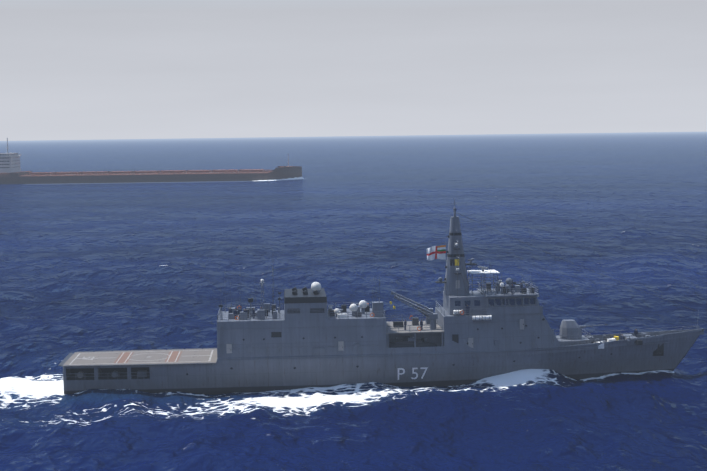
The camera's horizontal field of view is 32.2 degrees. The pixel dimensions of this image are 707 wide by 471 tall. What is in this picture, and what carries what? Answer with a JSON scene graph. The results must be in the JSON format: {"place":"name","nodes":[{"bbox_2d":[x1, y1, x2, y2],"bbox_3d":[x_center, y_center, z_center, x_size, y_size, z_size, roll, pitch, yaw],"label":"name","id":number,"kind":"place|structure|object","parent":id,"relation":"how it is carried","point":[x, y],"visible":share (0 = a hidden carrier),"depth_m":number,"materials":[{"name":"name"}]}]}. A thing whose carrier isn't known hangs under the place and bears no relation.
{"place":"outdoors","nodes":[
{"label":"outdoors","id":0,"kind":"place"},
{"bbox_2d":[0,132,706,470],"bbox_3d":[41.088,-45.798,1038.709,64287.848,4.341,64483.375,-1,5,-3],"label":"sea","id":1,"kind":"structure","parent":0,"point":[94,267],"depth_m":340.40,"materials":[{"name":"liquid"}]},
{"bbox_2d":[0,138,301,183],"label":"bulk carrier","id":2,"kind":"object","parent":1,"relation":"on","point":[11,172],"visible":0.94,"depth_m":1101.17,"materials":[{"name":"brown"}]},
{"bbox_2d":[257,177,303,180],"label":"bow wave","id":3,"kind":"object","parent":1,"relation":"on","point":[295,178],"visible":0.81,"depth_m":1107.87,"materials":[{"name":"white liquid"}]},
{"bbox_2d":[58,199,703,394],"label":"warship","id":4,"kind":"object","parent":1,"relation":"on","point":[306,337],"visible":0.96,"depth_m":196.83,"materials":[{"name":"grey metal"}]},
{"bbox_2d":[0,0,706,140],"label":"sky","id":5,"kind":"structure","parent":0,"point":[70,69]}
]}

